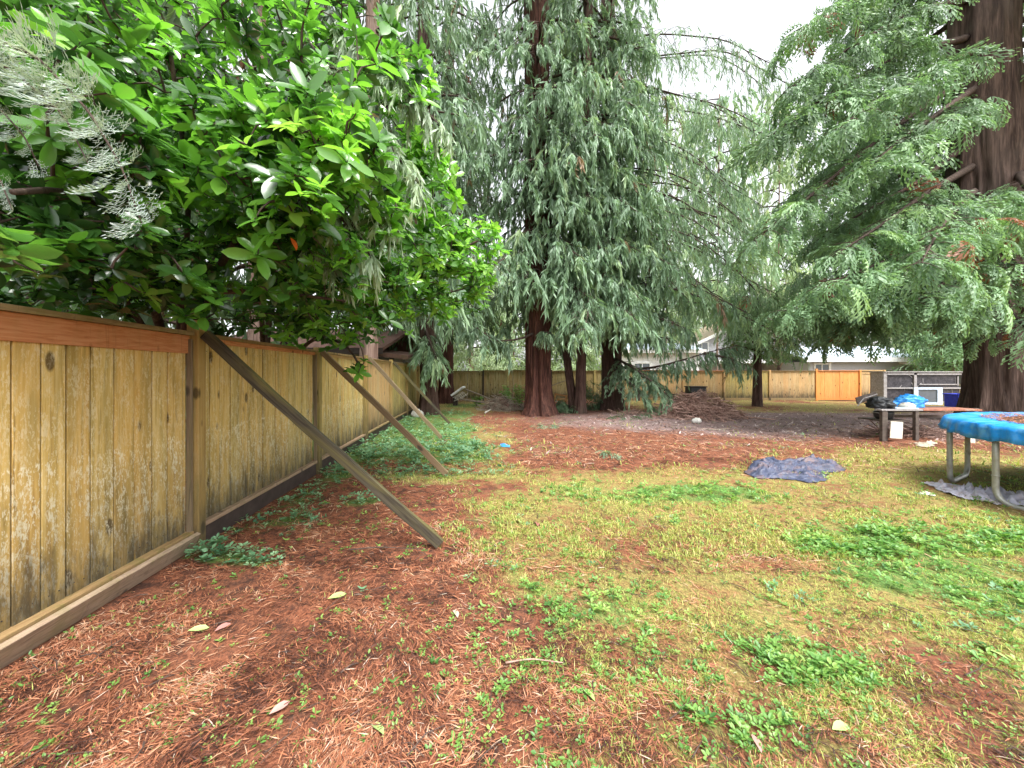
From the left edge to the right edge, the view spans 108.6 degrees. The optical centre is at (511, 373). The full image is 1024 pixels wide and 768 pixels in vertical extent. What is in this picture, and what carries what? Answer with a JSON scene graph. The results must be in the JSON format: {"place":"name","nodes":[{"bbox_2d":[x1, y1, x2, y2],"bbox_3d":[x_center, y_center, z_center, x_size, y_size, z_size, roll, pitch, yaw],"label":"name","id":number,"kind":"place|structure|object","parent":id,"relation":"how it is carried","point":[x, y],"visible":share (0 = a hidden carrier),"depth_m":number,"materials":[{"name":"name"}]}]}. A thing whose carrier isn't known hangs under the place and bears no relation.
{"place":"outdoors","nodes":[
{"label":"outdoors","id":0,"kind":"place"},
{"bbox_2d":[451,386,489,405],"bbox_3d":[-2.051,1.048,16.988,1.069,0.904,2.824,0,0,-38],"label":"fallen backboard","id":1,"kind":"object","parent":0,"point":[455,401],"visible":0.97,"depth_m":17.15,"materials":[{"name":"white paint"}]},
{"bbox_2d":[0,376,1023,767],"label":"ground","id":2,"kind":"structure","parent":0,"point":[430,514],"depth_m":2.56,"materials":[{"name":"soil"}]},
{"bbox_2d":[16,0,228,412],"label":"cedar tree","id":3,"kind":"object","parent":2,"relation":"on","point":[180,30],"depth_m":9.41,"materials":[{"name":"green plant"}]},
{"bbox_2d":[0,0,251,468],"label":"cedar tree","id":4,"kind":"object","parent":2,"relation":"on","point":[172,17],"visible":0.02,"depth_m":5.22,"materials":[{"name":"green plant"}]},
{"bbox_2d":[101,27,245,368],"bbox_3d":[-13.878,-6.925,13.932,7.322,17.150,7.036,0,0,-37],"label":"cedar tree","id":5,"kind":"object","parent":2,"relation":"on","point":[173,327],"depth_m":14.13,"materials":[{"name":"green plant"}]},
{"bbox_2d":[0,303,419,668],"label":"wooden fence","id":6,"kind":"object","parent":2,"relation":"on","point":[92,463],"visible":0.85,"depth_m":2.58,"materials":[{"name":"brown wood"}]},
{"bbox_2d":[17,0,418,340],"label":"cedar tree","id":7,"kind":"object","parent":2,"relation":"on","point":[329,20],"visible":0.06,"depth_m":7.07,"materials":[{"name":"green plant"}]},
{"bbox_2d":[0,0,511,520],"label":"laurel bush","id":8,"kind":"object","parent":2,"relation":"on","point":[276,132],"visible":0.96,"depth_m":2.25,"materials":[{"name":"green plant"}]},
{"bbox_2d":[0,174,13,213],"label":"cedar branch","id":9,"kind":"object","parent":8,"relation":"hanging from","point":[6,196],"visible":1,"depth_m":1.30,"materials":[{"name":"green plant"}]},
{"bbox_2d":[0,105,49,177],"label":"cedar branch","id":10,"kind":"object","parent":8,"relation":"hanging from","point":[16,127],"visible":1,"depth_m":1.08,"materials":[{"name":"green plant"}]},
{"bbox_2d":[0,31,90,164],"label":"cedar branch","id":11,"kind":"object","parent":8,"relation":"hanging from","point":[36,90],"visible":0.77,"depth_m":1.05,"materials":[{"name":"green plant"}]},
{"bbox_2d":[0,2,165,239],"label":"cedar branch","id":12,"kind":"object","parent":8,"relation":"hanging from","point":[58,81],"visible":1,"depth_m":0.93,"materials":[{"name":"green plant"}]},
{"bbox_2d":[291,238,297,249],"bbox_3d":[-1.341,-0.796,2.257,0.044,0.089,0.037,0,0,0],"label":"orange leaf","id":13,"kind":"object","parent":8,"relation":"attached to","point":[293,241],"visible":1,"depth_m":2.26,"materials":[{"name":"orange plant"}]},
{"bbox_2d":[250,12,457,308],"bbox_3d":[-1.423,-2.053,3.108,1.808,3.161,1.098,0,0,21],"label":"cedar branch","id":14,"kind":"object","parent":8,"relation":"hanging from","point":[436,132],"visible":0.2,"depth_m":2.86,"materials":[{"name":"green plant"}]},
{"bbox_2d":[216,1,397,358],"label":"cedar tree","id":15,"kind":"object","parent":2,"relation":"on","point":[242,281],"visible":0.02,"depth_m":13.43,"materials":[{"name":"green plant"}]},
{"bbox_2d":[200,330,443,548],"bbox_3d":[-1.635,0.579,3.187,2.722,0.105,0.057,42,-1,-1],"label":"fence prop","id":16,"kind":"object","parent":2,"relation":"on","point":[301,422],"visible":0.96,"depth_m":3.17,"materials":[{"name":"brown wood"}]},
{"bbox_2d":[232,330,417,362],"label":"house","id":17,"kind":"structure","parent":2,"relation":"on","point":[401,353],"depth_m":12.77,"materials":[{"name":"brown"}]},
{"bbox_2d":[239,0,501,358],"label":"cedar tree","id":18,"kind":"object","parent":2,"relation":"on","point":[370,350],"visible":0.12,"depth_m":9.44,"materials":[{"name":"green plant"}]},
{"bbox_2d":[320,351,447,475],"bbox_3d":[-1.922,0.572,5.511,2.649,0.111,0.055,44,4,4],"label":"fence prop","id":19,"kind":"object","parent":2,"relation":"on","point":[397,425],"visible":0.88,"depth_m":5.49,"materials":[{"name":"brown wood"}]},
{"bbox_2d":[349,547,421,550],"bbox_3d":[-1.068,1.484,3.126,0.619,0.014,0.044,0,0,-1],"label":"fallen branch","id":20,"kind":"object","parent":2,"relation":"on","point":[379,547],"visible":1,"depth_m":3.13,"materials":[{"name":"brown wood"}]},
{"bbox_2d":[368,357,446,442],"bbox_3d":[-2.276,0.575,8.007,0.103,2.491,0.055,-43,-1,1],"label":"fence prop","id":21,"kind":"object","parent":2,"relation":"on","point":[405,398],"visible":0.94,"depth_m":7.99,"materials":[{"name":"brown wood"}]},
{"bbox_2d":[350,117,470,369],"bbox_3d":[-6.095,-7.425,21.925,6.853,18.150,7.453,0,0,-38],"label":"cedar tree","id":22,"kind":"object","parent":2,"relation":"on","point":[454,322],"visible":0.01,"depth_m":21.79,"materials":[{"name":"green plant"}]},
{"bbox_2d":[411,409,423,416],"bbox_3d":[-3.266,1.353,12.680,0.440,0.311,0.355,0,0,0],"label":"rock","id":23,"kind":"object","parent":2,"relation":"on","point":[413,413],"visible":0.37,"depth_m":12.56,"materials":[{"name":"grey stone"}]},
{"bbox_2d":[393,361,449,423],"bbox_3d":[-2.625,0.577,10.757,0.104,2.426,0.055,-43,15,-16],"label":"fence prop","id":24,"kind":"object","parent":2,"relation":"on","point":[396,365],"visible":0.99,"depth_m":10.72,"materials":[{"name":"brown wood"}]},
{"bbox_2d":[347,0,512,414],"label":"cedar tree","id":25,"kind":"object","parent":2,"relation":"on","point":[429,356],"visible":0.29,"depth_m":12.76,"materials":[{"name":"green plant"}]},
{"bbox_2d":[390,26,512,403],"bbox_3d":[-3.592,-7.925,18.652,7.328,19.150,6.786,0,0,0],"label":"cedar tree","id":26,"kind":"object","parent":2,"relation":"on","point":[445,396],"visible":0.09,"depth_m":18.34,"materials":[{"name":"green plant"}]},
{"bbox_2d":[471,396,483,405],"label":"sapling","id":27,"kind":"object","parent":2,"relation":"on","point":[479,398],"visible":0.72,"depth_m":17.21,"materials":[{"name":"green plant"}]},
{"bbox_2d":[438,256,524,393],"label":"garden tree","id":28,"kind":"object","parent":2,"relation":"on","point":[470,364],"visible":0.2,"depth_m":27.67,"materials":[{"name":"green plant"}]},
{"bbox_2d":[474,391,523,412],"bbox_3d":[-0.470,1.215,15.124,2.397,1.347,2.050,0,0,0],"label":"brush pile","id":29,"kind":"object","parent":2,"relation":"on","point":[499,404],"visible":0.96,"depth_m":14.93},
{"bbox_2d":[499,390,511,400],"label":"sapling","id":30,"kind":"object","parent":2,"relation":"on","point":[504,393],"visible":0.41,"depth_m":16.36,"materials":[{"name":"green plant"}]},
{"bbox_2d":[0,444,1023,767],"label":"dead twigs","id":31,"kind":"object","parent":2,"relation":"on","point":[530,682],"visible":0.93,"depth_m":1.83,"materials":[{"name":"brown wood"}]},
{"bbox_2d":[500,398,523,409],"bbox_3d":[0.244,1.338,15.703,2.387,0.716,1.632,0,0,0],"label":"brush pile","id":32,"kind":"object","parent":2,"relation":"on","point":[521,407],"visible":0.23,"depth_m":15.28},
{"bbox_2d":[0,434,1023,767],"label":"leafy weeds","id":33,"kind":"object","parent":2,"relation":"on","point":[772,652],"visible":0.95,"depth_m":2.07,"materials":[{"name":"green plant"}]},
{"bbox_2d":[502,384,524,406],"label":"sapling","id":34,"kind":"object","parent":2,"relation":"on","point":[519,399],"visible":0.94,"depth_m":15.28,"materials":[{"name":"green plant"}]},
{"bbox_2d":[4,401,1023,767],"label":"grass","id":35,"kind":"structure","parent":2,"relation":"on","point":[764,551],"depth_m":2.86,"materials":[{"name":"green plant"}]},
{"bbox_2d":[474,260,560,370],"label":"garden tree","id":36,"kind":"object","parent":2,"relation":"on","point":[519,344],"visible":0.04,"depth_m":32.67,"materials":[{"name":"green plant"}]},
{"bbox_2d":[505,658,562,663],"bbox_3d":[0.115,1.484,1.900,0.297,0.012,0.027,0,0,0],"label":"fallen branch","id":37,"kind":"object","parent":2,"relation":"on","point":[512,661],"visible":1,"depth_m":1.90,"materials":[{"name":"beige wood"}]},
{"bbox_2d":[457,0,614,416],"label":"cedar tree","id":38,"kind":"object","parent":2,"relation":"on","point":[533,53],"visible":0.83,"depth_m":12.59,"materials":[{"name":"green plant"}]},
{"bbox_2d":[530,422,559,428],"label":"weeds","id":39,"kind":"object","parent":2,"relation":"on","point":[555,426],"visible":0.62,"depth_m":10.13,"materials":[{"name":"green plant"}]},
{"bbox_2d":[520,294,600,370],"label":"garden tree","id":40,"kind":"object","parent":2,"relation":"on","point":[556,366],"visible":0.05,"depth_m":28.75,"materials":[{"name":"green plant"}]},
{"bbox_2d":[554,393,567,402],"bbox_3d":[2.183,1.224,17.223,0.720,0.664,0.465,0,0,-14],"label":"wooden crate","id":41,"kind":"object","parent":2,"relation":"on","point":[559,399],"visible":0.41,"depth_m":17.00,"materials":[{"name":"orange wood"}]},
{"bbox_2d":[555,396,577,413],"bbox_3d":[1.947,1.402,14.537,1.786,1.026,1.765,0,0,0],"label":"shrub","id":42,"kind":"object","parent":2,"relation":"on","point":[563,406],"visible":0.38,"depth_m":14.11,"materials":[{"name":"green plant"}]},
{"bbox_2d":[488,0,685,413],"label":"cedar tree","id":43,"kind":"object","parent":2,"relation":"on","point":[617,130],"visible":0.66,"depth_m":12.65,"materials":[{"name":"green plant"}]},
{"bbox_2d":[586,380,602,410],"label":"sapling","id":44,"kind":"object","parent":2,"relation":"on","point":[594,406],"visible":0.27,"depth_m":15.64,"materials":[{"name":"green plant"}]},
{"bbox_2d":[188,520,1010,752],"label":"fallen leaves","id":45,"kind":"object","parent":2,"relation":"on","point":[838,724],"visible":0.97,"depth_m":1.68,"materials":[{"name":"beige plant"}]},
{"bbox_2d":[184,408,1023,629],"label":"ground cover","id":46,"kind":"object","parent":2,"relation":"on","point":[204,548],"visible":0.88,"depth_m":5.58,"materials":[{"name":"green plant"}]},
{"bbox_2d":[595,450,621,459],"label":"weeds","id":47,"kind":"object","parent":2,"relation":"on","point":[604,453],"visible":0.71,"depth_m":6.71,"materials":[{"name":"green plant"}]},
{"bbox_2d":[607,407,649,415],"bbox_3d":[4.592,1.445,13.350,2.195,0.539,1.758,0,0,0],"label":"brush pile","id":48,"kind":"object","parent":2,"relation":"on","point":[633,412],"visible":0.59,"depth_m":13.33,"materials":[{"name":"brown wood"}]},
{"bbox_2d":[606,412,652,420],"bbox_3d":[3.860,1.599,12.116,1.641,0.606,1.181,0,0,17],"label":"fallen bough","id":49,"kind":"object","parent":2,"relation":"on","point":[637,416],"visible":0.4,"depth_m":12.02,"materials":[{"name":"brown wood"}]},
{"bbox_2d":[597,276,679,357],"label":"garden tree","id":50,"kind":"object","parent":2,"relation":"on","point":[658,332],"visible":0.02,"depth_m":37.53,"materials":[{"name":"green plant"}]},
{"bbox_2d":[599,343,706,370],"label":"house","id":51,"kind":"structure","parent":2,"relation":"on","point":[644,361],"depth_m":30.95,"materials":[{"name":"white paint"}]},
{"bbox_2d":[634,363,650,369],"bbox_3d":[10.950,-0.400,30.920,1.390,1.090,0.060,0,0,0],"label":"window","id":52,"kind":"structure","parent":51,"relation":"in","point":[637,364],"depth_m":30.93,"materials":[{"name":"white glass"}]},
{"bbox_2d":[437,369,885,400],"bbox_3d":[8.181,0.610,20.480,25.161,1.780,0.100,0,0,0],"label":"wooden fence","id":53,"kind":"object","parent":2,"relation":"on","point":[824,385],"visible":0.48,"depth_m":20.49,"materials":[{"name":"brown wood"}]},
{"bbox_2d":[624,95,726,344],"bbox_3d":[14.041,-11.425,32.972,11.642,26.150,9.360,0,0,0],"label":"garden tree","id":54,"kind":"object","parent":2,"relation":"on","point":[676,137],"visible":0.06,"depth_m":32.04,"materials":[{"name":"green plant"}]},
{"bbox_2d":[551,0,820,416],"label":"cedar tree","id":55,"kind":"object","parent":2,"relation":"on","point":[615,376],"visible":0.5,"depth_m":13.70,"materials":[{"name":"green plant"}]},
{"bbox_2d":[684,386,707,401],"bbox_3d":[7.287,0.995,14.600,0.670,1.009,0.550,0,0,0],"label":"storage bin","id":56,"kind":"object","parent":2,"relation":"on","point":[695,388],"visible":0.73,"depth_m":14.35,"materials":[{"name":"grey plastic"}]},
{"bbox_2d":[691,418,701,422],"bbox_3d":[5.614,1.417,11.204,0.289,0.166,0.204,0,0,24],"label":"rock","id":57,"kind":"object","parent":2,"relation":"on","point":[696,420],"visible":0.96,"depth_m":11.13,"materials":[{"name":"white stone"}]},
{"bbox_2d":[378,405,1016,457],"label":"bark chips","id":58,"kind":"object","parent":2,"relation":"on","point":[784,426],"visible":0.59,"depth_m":10.47,"materials":[{"name":"brown wood"}]},
{"bbox_2d":[644,387,756,421],"bbox_3d":[6.380,1.168,12.543,3.903,1.503,2.605,0,0,0],"label":"brush pile","id":59,"kind":"object","parent":2,"relation":"on","point":[695,407],"visible":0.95,"depth_m":12.14,"materials":[{"name":"brown wood"}]},
{"bbox_2d":[667,275,733,341],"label":"garden tree","id":60,"kind":"object","parent":2,"relation":"on","point":[712,282],"visible":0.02,"depth_m":43.42,"materials":[{"name":"green plant"}]},
{"bbox_2d":[661,88,784,370],"bbox_3d":[14.904,-9.425,26.769,8.360,22.150,8.607,0,0,-43],"label":"garden tree","id":61,"kind":"object","parent":2,"relation":"on","point":[746,216],"visible":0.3,"depth_m":25.98,"materials":[{"name":"green plant"}]},
{"bbox_2d":[699,283,806,406],"bbox_3d":[11.170,-1.070,16.949,4.414,5.440,4.582,0,0,24],"label":"conifer tree","id":62,"kind":"object","parent":2,"relation":"on","point":[757,397],"visible":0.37,"depth_m":16.40,"materials":[{"name":"green plant"}]},
{"bbox_2d":[677,325,832,370],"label":"house","id":63,"kind":"structure","parent":2,"relation":"on","point":[707,343],"depth_m":32.95,"materials":[{"name":"grey"}]},
{"bbox_2d":[698,342,708,353],"bbox_3d":[16.988,-2.268,32.920,1.190,1.190,0.060,0,0,0],"label":"window","id":64,"kind":"structure","parent":63,"relation":"in","point":[705,345],"depth_m":32.93,"materials":[{"name":"white glass"}]},
{"bbox_2d":[701,261,816,370],"bbox_3d":[15.926,-3.044,23.407,7.566,9.299,6.722,0,0,30],"label":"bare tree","id":65,"kind":"object","parent":2,"relation":"on","point":[778,368],"visible":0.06,"depth_m":22.91,"materials":[{"name":"green plant"}]},
{"bbox_2d":[712,90,835,339],"bbox_3d":[22.274,-10.925,30.649,11.029,25.150,9.813,0,0,0],"label":"garden tree","id":66,"kind":"object","parent":2,"relation":"on","point":[778,181],"visible":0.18,"depth_m":30.27,"materials":[{"name":"green plant"}]},
{"bbox_2d":[771,267,812,306],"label":"garden tree","id":67,"kind":"object","parent":2,"relation":"on","point":[789,276],"visible":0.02,"depth_m":39.40,"materials":[{"name":"green plant"}]},
{"bbox_2d":[744,454,846,482],"bbox_3d":[4.477,1.440,5.910,2.300,0.169,1.152,0,0,-36],"label":"tarp","id":68,"kind":"object","parent":2,"relation":"on","point":[772,467],"visible":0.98,"depth_m":5.64,"materials":[{"name":"plastic"}]},
{"bbox_2d":[762,346,934,370],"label":"house","id":69,"kind":"structure","parent":2,"relation":"on","point":[843,362],"depth_m":27.96,"materials":[{"name":"grey"}]},
{"bbox_2d":[814,363,829,370],"bbox_3d":[23.520,-0.350,27.920,1.190,0.890,0.060,0,0,0],"label":"window","id":70,"kind":"structure","parent":69,"relation":"in","point":[820,366],"depth_m":27.93,"materials":[{"name":"white glass"}]},
{"bbox_2d":[723,0,1023,412],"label":"cedar tree","id":71,"kind":"object","parent":2,"relation":"on","point":[936,246],"visible":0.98,"depth_m":8.89,"materials":[{"name":"green plant"}]},
{"bbox_2d":[889,421,902,438],"bbox_3d":[8.407,1.232,8.050,0.287,0.379,0.020,0,0,0],"label":"white board","id":72,"kind":"object","parent":2,"relation":"on","point":[896,429],"visible":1,"depth_m":8.04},
{"bbox_2d":[846,419,964,439],"bbox_3d":[9.609,1.514,8.934,2.789,0.999,1.493,0,0,0],"label":"brush pile","id":73,"kind":"object","parent":2,"relation":"on","point":[928,432],"visible":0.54,"depth_m":8.77,"materials":[{"name":"brown wood"}]},
{"bbox_2d":[881,333,947,369],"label":"garden tree","id":74,"kind":"object","parent":2,"relation":"on","point":[897,344],"visible":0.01,"depth_m":38.53,"materials":[{"name":"green plant"}]},
{"bbox_2d":[858,406,981,440],"bbox_3d":[9.683,1.146,8.520,3.087,0.728,0.842,0,0,0],"label":"work table","id":75,"kind":"object","parent":2,"relation":"on","point":[915,416],"visible":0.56,"depth_m":8.13,"materials":[{"name":"red wood"}]},
{"bbox_2d":[855,392,877,405],"bbox_3d":[8.380,0.598,8.691,0.519,0.341,0.049,0,0,0],"label":"grill lid","id":76,"kind":"object","parent":75,"relation":"on","point":[861,399],"visible":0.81,"depth_m":8.69,"materials":[{"name":"grey metal"}]},
{"bbox_2d":[864,396,896,408],"bbox_3d":[8.415,0.644,8.386,0.576,0.274,0.522,0,0,0],"label":"plastic bag","id":77,"kind":"object","parent":75,"relation":"on","point":[879,402],"visible":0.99,"depth_m":8.27,"materials":[{"name":"black plastic"}]},
{"bbox_2d":[895,407,918,408],"bbox_3d":[8.780,0.769,8.320,0.550,0.016,0.300,0,0,-6],"label":"metal tray","id":78,"kind":"object","parent":75,"relation":"on","point":[904,408],"visible":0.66,"depth_m":8.18,"materials":[{"name":"silver metal"}]},
{"bbox_2d":[898,402,915,407],"bbox_3d":[8.976,0.714,8.366,0.309,0.134,0.223,0,0,0],"label":"plastic bag","id":79,"kind":"object","parent":78,"relation":"on","point":[908,405],"visible":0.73,"depth_m":8.29,"materials":[{"name":"white plastic"}]},
{"bbox_2d":[894,394,927,407],"bbox_3d":[9.280,0.624,8.602,0.710,0.315,0.498,0,0,0],"label":"plastic bag","id":80,"kind":"object","parent":75,"relation":"on","point":[918,401],"visible":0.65,"depth_m":8.44,"materials":[{"name":"blue plastic"}]},
{"bbox_2d":[869,371,962,402],"bbox_3d":[20.121,0.691,18.330,3.964,1.619,0.820,0,0,0],"label":"hutch","id":81,"kind":"object","parent":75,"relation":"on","point":[890,384],"visible":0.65,"depth_m":18.02,"materials":[{"name":"grey wood"}]},
{"bbox_2d":[913,387,942,404],"bbox_3d":[19.890,1.067,17.600,1.356,0.827,0.050,0,0,0],"label":"picture frame","id":82,"kind":"object","parent":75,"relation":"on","point":[933,395],"visible":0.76,"depth_m":17.57,"materials":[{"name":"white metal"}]},
{"bbox_2d":[942,393,959,406],"bbox_3d":[19.996,1.196,16.496,0.690,0.608,0.652,0,0,0],"label":"plastic crate","id":83,"kind":"object","parent":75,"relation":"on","point":[950,399],"visible":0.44,"depth_m":16.52,"materials":[{"name":"blue plastic"}]},
{"bbox_2d":[886,325,963,372],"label":"garden tree","id":84,"kind":"object","parent":2,"relation":"on","point":[952,354],"visible":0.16,"depth_m":25.38,"materials":[{"name":"green plant"}]},
{"bbox_2d":[899,362,950,369],"bbox_3d":[30.944,0.175,28.200,3.036,2.650,3.405,0,0,0],"label":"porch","id":85,"kind":"object","parent":2,"relation":"on","point":[905,363],"visible":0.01,"depth_m":26.97,"materials":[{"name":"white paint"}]},
{"bbox_2d":[914,440,936,446],"bbox_3d":[8.693,1.433,7.747,0.852,0.112,0.320,0,0,-35],"label":"rag","id":86,"kind":"object","parent":2,"relation":"on","point":[930,443],"visible":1,"depth_m":7.64,"materials":[{"name":"white fabric"}]},
{"bbox_2d":[922,479,1023,505],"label":"plastic sheet","id":87,"kind":"object","parent":2,"relation":"on","point":[968,490],"visible":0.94,"depth_m":4.43,"materials":[{"name":"grey plastic"}]},
{"bbox_2d":[938,412,1023,510],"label":"trampoline","id":88,"kind":"object","parent":2,"relation":"on","point":[976,425],"visible":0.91,"depth_m":4.45,"materials":[{"name":"blue plastic"}]},
{"bbox_2d":[981,412,1023,423],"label":"fallen needles","id":89,"kind":"object","parent":88,"relation":"on","point":[1004,417],"visible":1,"depth_m":4.87,"materials":[{"name":"brown plant"}]},
{"bbox_2d":[101,0,1023,370],"label":"sky","id":90,"kind":"structure","parent":0,"point":[758,25],"materials":[{"name":"white"}]},
{"bbox_2d":[872,410,894,419],"bbox_3d":[8.500,0.944,8.420,0.403,0.188,0.348,0,0,-39],"label":"cooking pot","id":91,"kind":"object","parent":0,"point":[876,414],"visible":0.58,"depth_m":8.37,"materials":[{"name":"black metal"}]}
]}

